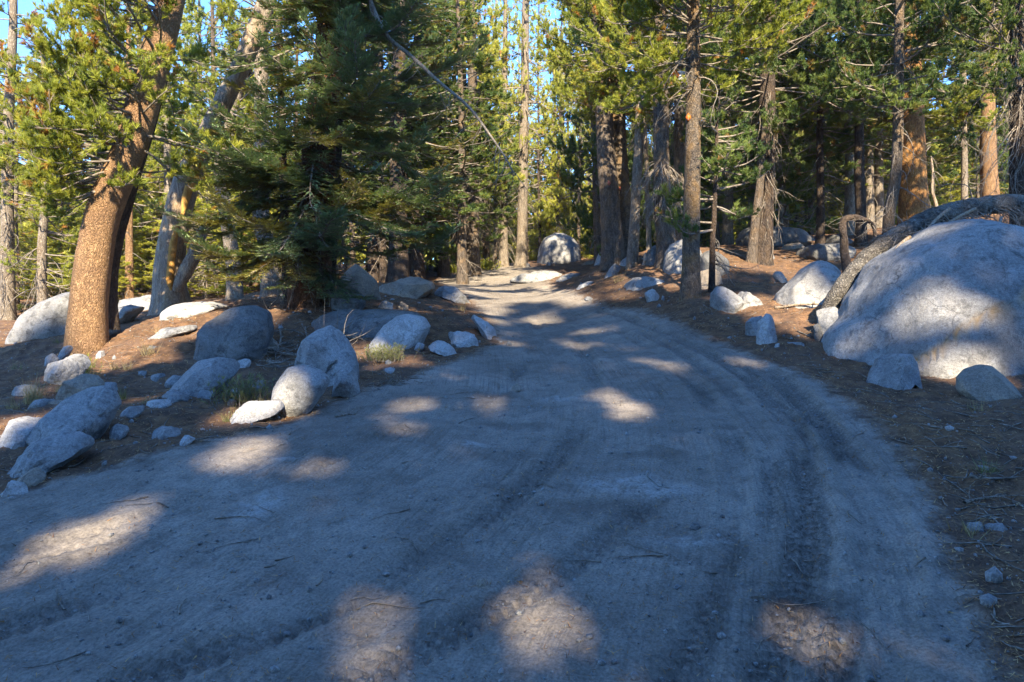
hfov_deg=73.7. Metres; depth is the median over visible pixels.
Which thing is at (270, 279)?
pine tree
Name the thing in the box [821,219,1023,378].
boulder
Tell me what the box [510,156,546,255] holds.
conifer
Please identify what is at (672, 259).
boulder
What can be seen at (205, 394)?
stone
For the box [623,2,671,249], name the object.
pine tree
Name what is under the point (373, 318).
boulder
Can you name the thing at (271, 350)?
stick
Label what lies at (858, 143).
pine tree
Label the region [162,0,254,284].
conifer
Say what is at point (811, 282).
boulder
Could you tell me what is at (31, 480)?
rock
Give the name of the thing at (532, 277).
boulder
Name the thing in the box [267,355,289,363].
stick
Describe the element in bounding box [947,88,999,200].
conifer
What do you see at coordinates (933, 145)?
conifer
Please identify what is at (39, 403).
rock
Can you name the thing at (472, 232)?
pine tree
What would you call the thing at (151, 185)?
conifer
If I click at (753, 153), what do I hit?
conifer
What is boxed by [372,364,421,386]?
dead brush
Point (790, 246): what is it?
boulder
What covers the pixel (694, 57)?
pine tree
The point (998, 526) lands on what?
rock
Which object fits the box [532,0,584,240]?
conifer
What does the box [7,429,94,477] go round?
boulder
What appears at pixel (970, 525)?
rock
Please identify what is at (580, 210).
conifer
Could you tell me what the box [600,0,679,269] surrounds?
pine tree
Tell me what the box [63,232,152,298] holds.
conifer
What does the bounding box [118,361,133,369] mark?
grass tuft
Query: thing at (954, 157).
conifer
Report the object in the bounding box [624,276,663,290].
boulder
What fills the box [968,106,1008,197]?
conifer
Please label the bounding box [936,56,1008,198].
conifer
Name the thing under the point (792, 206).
conifer
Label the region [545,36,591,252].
conifer
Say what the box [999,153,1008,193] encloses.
conifer
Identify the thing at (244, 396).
shrub
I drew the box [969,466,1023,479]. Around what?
stick
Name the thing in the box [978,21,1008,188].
conifer
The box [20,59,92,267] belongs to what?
conifer
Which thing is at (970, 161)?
conifer
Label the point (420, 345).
rock
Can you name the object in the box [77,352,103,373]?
shrub
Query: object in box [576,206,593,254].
conifer
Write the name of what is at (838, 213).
conifer
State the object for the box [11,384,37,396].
stone
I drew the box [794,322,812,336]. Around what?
stick
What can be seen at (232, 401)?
stone
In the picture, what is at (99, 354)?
rock
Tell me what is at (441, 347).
boulder
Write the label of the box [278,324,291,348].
stick
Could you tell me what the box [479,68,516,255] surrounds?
conifer
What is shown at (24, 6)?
sky
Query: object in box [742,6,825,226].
pine tree
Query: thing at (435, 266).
conifer
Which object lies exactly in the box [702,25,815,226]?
conifer
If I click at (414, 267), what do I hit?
fir tree
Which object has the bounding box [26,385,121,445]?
boulder
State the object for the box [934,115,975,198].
conifer
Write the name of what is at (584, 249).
conifer
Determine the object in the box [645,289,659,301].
boulder
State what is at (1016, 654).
needle litter
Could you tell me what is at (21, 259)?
conifer
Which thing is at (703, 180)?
conifer
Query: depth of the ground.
4.62 m
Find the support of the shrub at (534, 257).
on the ground
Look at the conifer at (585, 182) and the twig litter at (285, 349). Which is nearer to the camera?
the twig litter at (285, 349)
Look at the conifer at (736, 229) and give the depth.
37.25 m
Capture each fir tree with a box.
[135,0,573,309]
[342,0,479,282]
[349,0,488,279]
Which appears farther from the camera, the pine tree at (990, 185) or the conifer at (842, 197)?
the conifer at (842, 197)
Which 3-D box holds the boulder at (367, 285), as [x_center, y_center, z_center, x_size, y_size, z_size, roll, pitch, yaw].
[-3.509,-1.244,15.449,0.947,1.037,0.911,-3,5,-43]
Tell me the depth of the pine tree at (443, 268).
28.97 m
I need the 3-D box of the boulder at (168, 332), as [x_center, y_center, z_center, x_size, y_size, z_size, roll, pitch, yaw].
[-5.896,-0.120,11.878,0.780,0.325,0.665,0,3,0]
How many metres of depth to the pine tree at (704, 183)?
31.56 m
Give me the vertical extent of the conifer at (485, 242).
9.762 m
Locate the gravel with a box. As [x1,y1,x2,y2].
[0,254,1023,681]
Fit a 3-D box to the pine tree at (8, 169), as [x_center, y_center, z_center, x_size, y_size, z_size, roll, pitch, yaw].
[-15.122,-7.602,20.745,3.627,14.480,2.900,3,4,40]
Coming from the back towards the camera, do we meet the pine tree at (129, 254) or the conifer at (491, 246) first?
the conifer at (491, 246)
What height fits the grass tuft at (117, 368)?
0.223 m
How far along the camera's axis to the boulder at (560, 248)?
41.23 m
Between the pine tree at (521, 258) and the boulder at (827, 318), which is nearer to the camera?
the boulder at (827, 318)
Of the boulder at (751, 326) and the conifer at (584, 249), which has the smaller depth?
the boulder at (751, 326)
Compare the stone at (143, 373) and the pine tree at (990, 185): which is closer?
the stone at (143, 373)
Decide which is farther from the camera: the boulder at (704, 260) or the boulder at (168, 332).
the boulder at (704, 260)
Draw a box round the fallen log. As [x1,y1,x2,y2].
[820,179,1023,308]
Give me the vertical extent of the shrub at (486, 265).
0.744 m
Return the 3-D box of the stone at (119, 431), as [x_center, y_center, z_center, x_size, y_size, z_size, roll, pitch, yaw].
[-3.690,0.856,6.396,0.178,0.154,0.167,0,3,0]
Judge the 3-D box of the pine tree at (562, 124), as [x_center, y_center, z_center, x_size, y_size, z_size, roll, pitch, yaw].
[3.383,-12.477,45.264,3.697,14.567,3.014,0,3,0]
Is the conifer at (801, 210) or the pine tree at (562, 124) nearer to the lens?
the conifer at (801, 210)
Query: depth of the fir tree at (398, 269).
23.39 m
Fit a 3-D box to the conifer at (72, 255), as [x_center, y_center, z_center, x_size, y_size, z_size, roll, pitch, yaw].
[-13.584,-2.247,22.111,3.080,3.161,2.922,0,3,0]
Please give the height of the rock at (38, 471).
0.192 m
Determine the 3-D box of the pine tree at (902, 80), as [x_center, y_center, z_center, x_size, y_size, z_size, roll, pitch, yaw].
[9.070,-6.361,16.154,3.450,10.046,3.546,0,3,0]
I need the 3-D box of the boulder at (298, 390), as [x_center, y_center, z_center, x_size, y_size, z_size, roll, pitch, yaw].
[-2.320,0.599,7.488,0.621,0.670,0.557,0,3,0]
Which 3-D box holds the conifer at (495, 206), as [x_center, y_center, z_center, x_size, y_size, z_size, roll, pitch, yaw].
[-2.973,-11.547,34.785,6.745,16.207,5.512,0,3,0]
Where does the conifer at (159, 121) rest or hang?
on the ground
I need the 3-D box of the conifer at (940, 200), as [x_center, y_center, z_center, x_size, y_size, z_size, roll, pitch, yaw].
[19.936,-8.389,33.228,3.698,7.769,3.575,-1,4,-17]
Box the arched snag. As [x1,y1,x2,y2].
[827,212,878,271]
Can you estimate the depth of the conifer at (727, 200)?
26.48 m
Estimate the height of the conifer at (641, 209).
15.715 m
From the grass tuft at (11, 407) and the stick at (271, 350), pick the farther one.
the stick at (271, 350)
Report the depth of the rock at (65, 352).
11.02 m
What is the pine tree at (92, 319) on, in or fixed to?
on the ground
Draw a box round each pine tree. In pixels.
[0,0,74,319]
[0,0,244,355]
[0,19,85,320]
[87,0,177,298]
[185,2,285,299]
[208,0,315,296]
[342,1,429,280]
[386,0,492,277]
[424,0,519,264]
[424,0,524,276]
[482,0,535,266]
[494,0,561,267]
[535,0,669,270]
[536,71,589,212]
[555,0,670,256]
[560,0,734,268]
[592,0,826,301]
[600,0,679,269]
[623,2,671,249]
[630,0,730,240]
[666,0,893,265]
[684,26,747,234]
[736,0,953,235]
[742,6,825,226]
[746,0,892,244]
[775,0,977,246]
[808,0,981,238]
[826,0,995,224]
[872,0,1023,225]
[925,0,1008,217]
[933,0,1008,216]
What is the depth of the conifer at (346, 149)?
29.04 m
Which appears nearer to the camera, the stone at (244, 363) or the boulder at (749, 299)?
the stone at (244, 363)
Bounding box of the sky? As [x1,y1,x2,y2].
[0,0,967,263]
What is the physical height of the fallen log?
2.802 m
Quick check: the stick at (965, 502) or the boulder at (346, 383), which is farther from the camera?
the boulder at (346, 383)
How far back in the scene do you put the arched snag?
14.85 m
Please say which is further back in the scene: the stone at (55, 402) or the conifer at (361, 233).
the conifer at (361, 233)
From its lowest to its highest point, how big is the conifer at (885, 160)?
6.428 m
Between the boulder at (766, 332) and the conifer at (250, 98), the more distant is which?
the conifer at (250, 98)
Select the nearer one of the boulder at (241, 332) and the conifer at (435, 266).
the boulder at (241, 332)
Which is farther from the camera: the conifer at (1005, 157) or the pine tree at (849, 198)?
the conifer at (1005, 157)
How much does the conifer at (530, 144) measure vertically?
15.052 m
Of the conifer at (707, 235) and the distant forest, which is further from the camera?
the distant forest
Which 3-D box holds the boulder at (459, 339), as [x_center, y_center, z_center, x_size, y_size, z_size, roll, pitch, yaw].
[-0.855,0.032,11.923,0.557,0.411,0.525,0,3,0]
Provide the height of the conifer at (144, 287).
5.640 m
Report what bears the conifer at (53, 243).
on the ground
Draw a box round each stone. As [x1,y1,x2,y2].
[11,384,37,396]
[48,400,62,403]
[109,424,128,439]
[138,371,146,375]
[146,399,171,408]
[150,373,165,381]
[152,426,180,439]
[164,375,180,387]
[196,390,214,398]
[227,399,236,405]
[238,359,250,367]
[385,367,394,373]
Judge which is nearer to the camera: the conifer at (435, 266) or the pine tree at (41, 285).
the pine tree at (41, 285)
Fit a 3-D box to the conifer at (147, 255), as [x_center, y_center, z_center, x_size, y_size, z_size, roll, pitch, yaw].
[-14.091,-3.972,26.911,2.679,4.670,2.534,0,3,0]
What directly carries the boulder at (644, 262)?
on the ground
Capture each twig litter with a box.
[0,257,1023,667]
[255,289,386,380]
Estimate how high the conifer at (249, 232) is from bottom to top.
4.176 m
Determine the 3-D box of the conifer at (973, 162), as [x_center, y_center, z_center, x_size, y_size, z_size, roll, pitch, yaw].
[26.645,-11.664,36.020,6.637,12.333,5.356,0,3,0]
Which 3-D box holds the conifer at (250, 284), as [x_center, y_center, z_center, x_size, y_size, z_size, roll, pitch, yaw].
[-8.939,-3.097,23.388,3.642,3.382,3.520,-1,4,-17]
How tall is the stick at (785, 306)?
0.245 m
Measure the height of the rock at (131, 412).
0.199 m
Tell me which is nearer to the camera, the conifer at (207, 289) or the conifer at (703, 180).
the conifer at (207, 289)
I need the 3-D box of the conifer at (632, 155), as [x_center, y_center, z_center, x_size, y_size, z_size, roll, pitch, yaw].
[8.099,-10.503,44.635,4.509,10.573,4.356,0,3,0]
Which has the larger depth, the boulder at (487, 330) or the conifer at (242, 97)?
the conifer at (242, 97)
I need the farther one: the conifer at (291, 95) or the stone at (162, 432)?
the conifer at (291, 95)
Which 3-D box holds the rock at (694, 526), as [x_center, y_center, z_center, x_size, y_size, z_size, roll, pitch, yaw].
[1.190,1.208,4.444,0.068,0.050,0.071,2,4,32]
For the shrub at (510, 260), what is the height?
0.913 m
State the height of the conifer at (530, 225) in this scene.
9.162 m
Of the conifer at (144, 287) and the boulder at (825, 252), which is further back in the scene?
the conifer at (144, 287)
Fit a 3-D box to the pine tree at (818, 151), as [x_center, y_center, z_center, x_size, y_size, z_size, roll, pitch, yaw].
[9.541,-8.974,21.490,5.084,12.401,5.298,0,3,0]
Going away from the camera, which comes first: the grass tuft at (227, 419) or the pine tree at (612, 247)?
the grass tuft at (227, 419)
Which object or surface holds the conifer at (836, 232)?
on the ground
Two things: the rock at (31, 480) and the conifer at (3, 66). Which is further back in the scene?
the conifer at (3, 66)
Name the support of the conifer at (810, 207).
on the ground
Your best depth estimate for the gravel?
3.89 m
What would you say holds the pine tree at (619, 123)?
on the ground
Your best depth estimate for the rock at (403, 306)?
14.28 m
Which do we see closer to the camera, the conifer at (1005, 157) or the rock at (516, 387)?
the rock at (516, 387)
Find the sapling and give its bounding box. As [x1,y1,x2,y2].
[654,68,774,292]
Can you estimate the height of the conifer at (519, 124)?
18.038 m
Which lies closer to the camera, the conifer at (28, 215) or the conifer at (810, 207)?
the conifer at (28, 215)
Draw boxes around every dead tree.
[147,0,291,315]
[491,227,498,265]
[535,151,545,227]
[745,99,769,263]
[926,142,947,206]
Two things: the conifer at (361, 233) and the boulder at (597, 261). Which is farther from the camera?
the conifer at (361, 233)
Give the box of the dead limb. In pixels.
[368,0,539,202]
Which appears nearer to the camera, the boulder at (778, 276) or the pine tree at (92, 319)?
the pine tree at (92, 319)
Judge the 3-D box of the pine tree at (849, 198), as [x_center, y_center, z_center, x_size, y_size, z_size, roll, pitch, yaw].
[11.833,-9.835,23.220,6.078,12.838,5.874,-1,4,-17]
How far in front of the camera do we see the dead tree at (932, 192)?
21.71 m
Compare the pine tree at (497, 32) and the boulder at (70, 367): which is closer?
the boulder at (70, 367)
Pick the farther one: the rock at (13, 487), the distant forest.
the distant forest
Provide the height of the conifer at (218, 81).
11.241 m
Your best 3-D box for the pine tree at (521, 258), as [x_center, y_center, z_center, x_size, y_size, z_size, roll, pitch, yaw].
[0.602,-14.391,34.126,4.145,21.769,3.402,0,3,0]
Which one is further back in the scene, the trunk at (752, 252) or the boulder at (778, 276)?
the trunk at (752, 252)
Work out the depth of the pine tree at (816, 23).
18.78 m
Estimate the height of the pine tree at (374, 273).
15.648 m
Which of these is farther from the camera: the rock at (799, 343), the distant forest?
the distant forest
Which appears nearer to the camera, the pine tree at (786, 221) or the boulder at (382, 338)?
the boulder at (382, 338)
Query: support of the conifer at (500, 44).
on the ground
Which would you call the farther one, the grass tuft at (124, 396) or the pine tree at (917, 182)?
the pine tree at (917, 182)
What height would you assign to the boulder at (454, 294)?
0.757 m
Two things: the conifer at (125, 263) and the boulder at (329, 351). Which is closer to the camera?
the boulder at (329, 351)
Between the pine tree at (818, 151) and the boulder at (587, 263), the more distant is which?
the boulder at (587, 263)
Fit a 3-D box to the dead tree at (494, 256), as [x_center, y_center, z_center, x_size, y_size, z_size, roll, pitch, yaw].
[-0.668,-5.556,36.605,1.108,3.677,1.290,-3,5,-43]
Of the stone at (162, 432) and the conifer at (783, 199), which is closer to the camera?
the stone at (162, 432)
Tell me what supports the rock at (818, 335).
on the ground
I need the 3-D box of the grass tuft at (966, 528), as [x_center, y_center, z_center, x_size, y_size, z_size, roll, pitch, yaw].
[2.792,1.105,4.124,0.270,0.178,0.241,3,5,45]
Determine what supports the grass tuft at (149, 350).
on the ground
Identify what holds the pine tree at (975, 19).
on the ground
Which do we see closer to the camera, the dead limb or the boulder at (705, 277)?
the dead limb
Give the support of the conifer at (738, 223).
on the ground
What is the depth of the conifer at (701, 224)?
33.46 m
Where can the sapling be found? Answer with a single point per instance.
(715, 168)
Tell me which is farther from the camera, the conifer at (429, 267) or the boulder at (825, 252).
the conifer at (429, 267)
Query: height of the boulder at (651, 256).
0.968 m
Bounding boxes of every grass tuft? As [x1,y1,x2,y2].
[2,394,21,409]
[17,369,50,404]
[108,362,119,369]
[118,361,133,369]
[118,386,129,399]
[136,338,162,355]
[220,405,240,421]
[613,269,624,282]
[945,516,992,539]
[967,398,993,411]
[968,450,1004,475]
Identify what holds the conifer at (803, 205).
on the ground
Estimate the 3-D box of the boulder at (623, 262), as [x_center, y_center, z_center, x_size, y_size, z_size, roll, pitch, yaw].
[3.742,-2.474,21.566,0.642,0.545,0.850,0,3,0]
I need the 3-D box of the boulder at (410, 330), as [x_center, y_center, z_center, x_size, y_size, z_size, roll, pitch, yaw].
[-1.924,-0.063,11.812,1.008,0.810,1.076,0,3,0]
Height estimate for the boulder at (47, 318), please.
1.359 m
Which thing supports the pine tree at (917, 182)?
on the ground
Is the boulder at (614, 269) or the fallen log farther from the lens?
the boulder at (614, 269)
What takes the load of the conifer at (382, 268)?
on the ground
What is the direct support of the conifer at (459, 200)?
on the ground
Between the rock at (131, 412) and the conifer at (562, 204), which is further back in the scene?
the conifer at (562, 204)
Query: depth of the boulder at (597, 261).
26.96 m
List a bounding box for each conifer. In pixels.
[0,37,52,265]
[0,67,31,237]
[0,70,74,265]
[14,212,63,313]
[15,151,86,299]
[15,201,69,282]
[15,218,26,288]
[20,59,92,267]
[20,203,79,300]
[32,43,160,265]
[34,87,157,255]
[47,232,144,302]
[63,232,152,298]
[69,0,198,290]
[76,10,161,239]
[117,0,238,294]
[119,189,152,291]
[121,181,163,293]
[133,165,163,288]
[142,160,252,298]
[146,46,234,279]
[147,186,224,300]
[156,0,223,275]
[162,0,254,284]
[186,44,253,264]
[189,210,253,291]
[193,212,259,290]
[207,13,275,258]
[218,0,305,213]
[239,186,297,288]
[244,149,342,282]
[252,0,313,234]
[290,52,362,257]
[296,38,366,272]
[302,44,383,268]
[340,66,388,269]
[341,0,442,282]
[359,6,468,265]
[406,0,528,283]
[410,7,456,270]
[424,19,516,264]
[425,55,465,271]
[448,22,535,253]
[449,97,529,263]
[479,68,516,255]
[479,214,498,254]
[481,0,517,259]
[491,19,555,259]
[497,19,536,255]
[507,0,571,253]
[508,163,541,253]
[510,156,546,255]
[512,91,539,254]
[528,51,577,236]
[528,141,555,252]
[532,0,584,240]
[539,8,591,238]
[544,1,644,265]
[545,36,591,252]
[551,26,655,250]
[570,183,593,258]
[571,185,593,255]
[573,47,591,186]
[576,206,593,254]
[625,24,705,251]
[627,124,651,249]
[628,101,744,246]
[648,0,723,246]
[648,9,810,245]
[649,92,747,246]
[669,23,748,246]
[700,6,844,231]
[700,176,742,246]
[701,13,826,220]
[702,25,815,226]
[718,184,790,238]
[719,193,744,234]
[734,198,807,241]
[774,156,844,232]
[774,160,828,224]
[778,24,874,225]
[790,30,842,234]
[790,183,841,233]
[793,36,834,221]
[811,6,968,227]
[812,1,940,228]
[815,159,874,232]
[815,161,897,231]
[825,125,890,213]
[873,0,979,207]
[873,145,897,207]
[883,29,955,216]
[884,119,953,224]
[895,144,960,221]
[930,4,1008,190]
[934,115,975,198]
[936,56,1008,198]
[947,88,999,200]
[967,57,1008,197]
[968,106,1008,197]
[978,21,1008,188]
[998,122,1008,183]
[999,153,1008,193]
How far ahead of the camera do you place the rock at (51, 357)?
10.26 m
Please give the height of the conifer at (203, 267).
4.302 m
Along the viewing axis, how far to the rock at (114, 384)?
8.27 m
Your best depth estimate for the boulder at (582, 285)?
20.09 m
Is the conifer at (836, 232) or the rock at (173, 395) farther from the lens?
the conifer at (836, 232)
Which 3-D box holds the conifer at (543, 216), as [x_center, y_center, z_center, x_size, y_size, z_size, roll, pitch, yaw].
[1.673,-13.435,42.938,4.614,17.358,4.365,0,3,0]
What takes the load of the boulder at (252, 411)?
on the ground
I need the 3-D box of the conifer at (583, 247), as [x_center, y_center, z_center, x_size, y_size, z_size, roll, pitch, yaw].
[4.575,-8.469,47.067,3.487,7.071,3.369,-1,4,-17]
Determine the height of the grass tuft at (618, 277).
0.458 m
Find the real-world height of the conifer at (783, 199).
11.741 m
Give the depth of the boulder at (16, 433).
6.11 m
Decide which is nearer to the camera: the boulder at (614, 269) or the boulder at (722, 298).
the boulder at (722, 298)
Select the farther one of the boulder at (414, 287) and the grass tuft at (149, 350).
the boulder at (414, 287)
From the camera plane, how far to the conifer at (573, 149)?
27.16 m
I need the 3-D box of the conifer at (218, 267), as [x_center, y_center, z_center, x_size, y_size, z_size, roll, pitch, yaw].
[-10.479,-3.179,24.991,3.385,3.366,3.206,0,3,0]
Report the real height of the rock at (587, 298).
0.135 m
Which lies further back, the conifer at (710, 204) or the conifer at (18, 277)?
the conifer at (710, 204)
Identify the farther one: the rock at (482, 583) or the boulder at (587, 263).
the boulder at (587, 263)
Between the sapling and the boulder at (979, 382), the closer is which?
the boulder at (979, 382)
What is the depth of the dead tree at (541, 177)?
44.31 m
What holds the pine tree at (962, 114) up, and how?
on the ground
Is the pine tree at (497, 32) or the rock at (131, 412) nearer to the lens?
the rock at (131, 412)
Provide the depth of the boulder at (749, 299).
12.92 m
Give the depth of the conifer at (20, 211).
32.49 m
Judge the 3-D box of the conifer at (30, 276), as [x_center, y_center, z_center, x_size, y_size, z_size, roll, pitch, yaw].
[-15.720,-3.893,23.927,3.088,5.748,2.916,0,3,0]
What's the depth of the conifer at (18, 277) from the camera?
22.43 m
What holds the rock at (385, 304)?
on the ground
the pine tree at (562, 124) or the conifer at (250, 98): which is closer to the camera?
the conifer at (250, 98)
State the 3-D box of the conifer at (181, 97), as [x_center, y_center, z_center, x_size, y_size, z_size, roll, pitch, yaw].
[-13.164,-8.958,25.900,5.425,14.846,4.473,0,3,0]
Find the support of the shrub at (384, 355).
on the ground
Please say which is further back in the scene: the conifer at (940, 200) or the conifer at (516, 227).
the conifer at (516, 227)
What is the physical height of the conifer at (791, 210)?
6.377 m
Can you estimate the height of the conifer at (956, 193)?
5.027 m
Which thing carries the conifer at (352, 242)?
on the ground
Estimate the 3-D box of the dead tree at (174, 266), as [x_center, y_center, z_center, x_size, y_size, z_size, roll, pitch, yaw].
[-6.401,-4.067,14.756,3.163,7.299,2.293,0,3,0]
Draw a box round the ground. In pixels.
[0,214,1023,681]
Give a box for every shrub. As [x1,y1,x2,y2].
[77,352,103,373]
[199,371,276,407]
[356,342,419,361]
[437,259,456,273]
[455,257,503,270]
[508,252,515,262]
[528,250,537,260]
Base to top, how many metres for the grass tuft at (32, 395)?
0.473 m
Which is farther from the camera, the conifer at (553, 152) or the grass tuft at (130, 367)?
the conifer at (553, 152)
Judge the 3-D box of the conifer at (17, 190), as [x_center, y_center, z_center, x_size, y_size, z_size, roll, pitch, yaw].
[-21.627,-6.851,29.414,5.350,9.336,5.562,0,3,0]
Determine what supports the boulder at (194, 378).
on the ground
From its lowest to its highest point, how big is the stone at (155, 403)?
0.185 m
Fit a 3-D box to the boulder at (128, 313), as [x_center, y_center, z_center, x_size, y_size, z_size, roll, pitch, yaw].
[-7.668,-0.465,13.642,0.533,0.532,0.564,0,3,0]
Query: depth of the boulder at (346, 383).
8.11 m
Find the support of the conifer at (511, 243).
on the ground
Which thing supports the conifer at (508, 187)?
on the ground
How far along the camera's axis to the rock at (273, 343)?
10.91 m
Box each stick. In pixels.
[267,349,296,355]
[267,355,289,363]
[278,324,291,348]
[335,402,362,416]
[775,299,818,308]
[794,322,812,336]
[956,477,1023,504]
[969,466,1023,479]
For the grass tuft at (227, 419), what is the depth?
6.91 m
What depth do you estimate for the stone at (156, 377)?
9.09 m
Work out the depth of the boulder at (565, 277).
24.42 m
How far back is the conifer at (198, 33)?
37.15 m
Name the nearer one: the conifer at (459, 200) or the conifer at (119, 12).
the conifer at (459, 200)
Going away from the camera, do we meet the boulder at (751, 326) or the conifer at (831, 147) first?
the boulder at (751, 326)
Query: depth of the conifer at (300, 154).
22.35 m
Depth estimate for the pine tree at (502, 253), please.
35.08 m
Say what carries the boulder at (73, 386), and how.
on the ground
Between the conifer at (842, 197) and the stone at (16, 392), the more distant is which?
the conifer at (842, 197)
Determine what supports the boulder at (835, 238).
on the ground
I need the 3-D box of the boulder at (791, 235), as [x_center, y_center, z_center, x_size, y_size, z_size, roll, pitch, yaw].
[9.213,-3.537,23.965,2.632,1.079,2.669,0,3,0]
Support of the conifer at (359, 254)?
on the ground
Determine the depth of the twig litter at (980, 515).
5.11 m
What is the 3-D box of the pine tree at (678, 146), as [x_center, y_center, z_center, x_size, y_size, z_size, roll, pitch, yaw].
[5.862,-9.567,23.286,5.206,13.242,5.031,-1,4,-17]
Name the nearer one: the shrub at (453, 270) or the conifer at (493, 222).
the shrub at (453, 270)
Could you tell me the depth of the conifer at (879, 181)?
26.63 m
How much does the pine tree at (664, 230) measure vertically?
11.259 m
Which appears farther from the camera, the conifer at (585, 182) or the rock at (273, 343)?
the conifer at (585, 182)
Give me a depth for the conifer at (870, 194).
26.66 m
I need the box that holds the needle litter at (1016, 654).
[0,244,1023,681]
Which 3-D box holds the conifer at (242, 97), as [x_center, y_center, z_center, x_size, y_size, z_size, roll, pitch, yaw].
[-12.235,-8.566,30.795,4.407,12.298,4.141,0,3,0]
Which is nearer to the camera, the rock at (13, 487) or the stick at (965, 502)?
the stick at (965, 502)
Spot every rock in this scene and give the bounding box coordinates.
[0,480,28,496]
[17,467,46,481]
[23,473,45,487]
[27,398,54,409]
[44,353,58,366]
[58,345,72,360]
[96,351,104,358]
[105,382,117,390]
[120,405,144,418]
[162,389,189,402]
[179,435,194,445]
[268,337,278,351]
[378,301,392,308]
[397,302,407,310]
[414,342,423,351]
[476,577,489,588]
[511,384,521,391]
[584,296,592,300]
[689,522,700,530]
[787,342,804,345]
[813,324,822,341]
[967,521,984,531]
[985,523,1007,531]
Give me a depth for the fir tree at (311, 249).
12.59 m
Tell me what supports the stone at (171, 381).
on the ground
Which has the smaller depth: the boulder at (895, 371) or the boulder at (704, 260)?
the boulder at (895, 371)
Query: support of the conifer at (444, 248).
on the ground
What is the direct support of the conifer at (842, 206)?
on the ground
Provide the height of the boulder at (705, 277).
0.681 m
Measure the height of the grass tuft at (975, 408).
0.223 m
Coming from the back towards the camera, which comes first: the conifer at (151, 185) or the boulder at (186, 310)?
the conifer at (151, 185)
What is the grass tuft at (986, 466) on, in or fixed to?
on the ground
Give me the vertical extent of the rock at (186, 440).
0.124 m
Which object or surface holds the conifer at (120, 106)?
on the ground
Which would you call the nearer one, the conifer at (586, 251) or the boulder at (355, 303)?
the boulder at (355, 303)
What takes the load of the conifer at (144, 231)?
on the ground
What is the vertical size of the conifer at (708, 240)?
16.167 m
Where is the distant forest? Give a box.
[18,128,1007,273]
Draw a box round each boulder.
[0,416,40,448]
[5,292,69,343]
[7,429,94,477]
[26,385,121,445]
[44,354,90,384]
[55,374,104,399]
[118,295,150,310]
[118,304,144,323]
[148,325,197,338]
[159,301,229,320]
[170,357,239,396]
[193,305,274,360]
[229,400,283,423]
[271,364,329,416]
[294,325,358,386]
[311,309,429,338]
[330,288,365,309]
[332,362,359,397]
[336,264,380,299]
[369,331,395,354]
[374,314,430,349]
[379,276,434,298]
[428,340,456,355]
[434,285,469,303]
[448,331,478,347]
[471,314,496,338]
[510,270,562,283]
[537,233,580,263]
[556,273,579,281]
[576,281,592,289]
[581,260,593,265]
[594,252,600,265]
[604,263,620,278]
[619,257,626,265]
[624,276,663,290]
[642,252,646,264]
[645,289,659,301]
[646,245,655,265]
[663,239,701,273]
[700,251,729,275]
[700,269,722,288]
[710,286,744,313]
[735,226,814,247]
[737,291,762,309]
[745,316,761,335]
[756,313,777,344]
[772,271,787,282]
[773,261,840,308]
[781,242,803,249]
[796,243,855,260]
[816,306,838,334]
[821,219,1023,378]
[826,234,853,243]
[866,353,922,389]
[955,364,1021,401]
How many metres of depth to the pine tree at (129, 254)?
21.74 m
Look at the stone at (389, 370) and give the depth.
9.62 m
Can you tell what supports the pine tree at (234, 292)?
on the ground
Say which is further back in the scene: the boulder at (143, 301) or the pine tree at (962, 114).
the pine tree at (962, 114)
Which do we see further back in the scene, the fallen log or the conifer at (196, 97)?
the conifer at (196, 97)

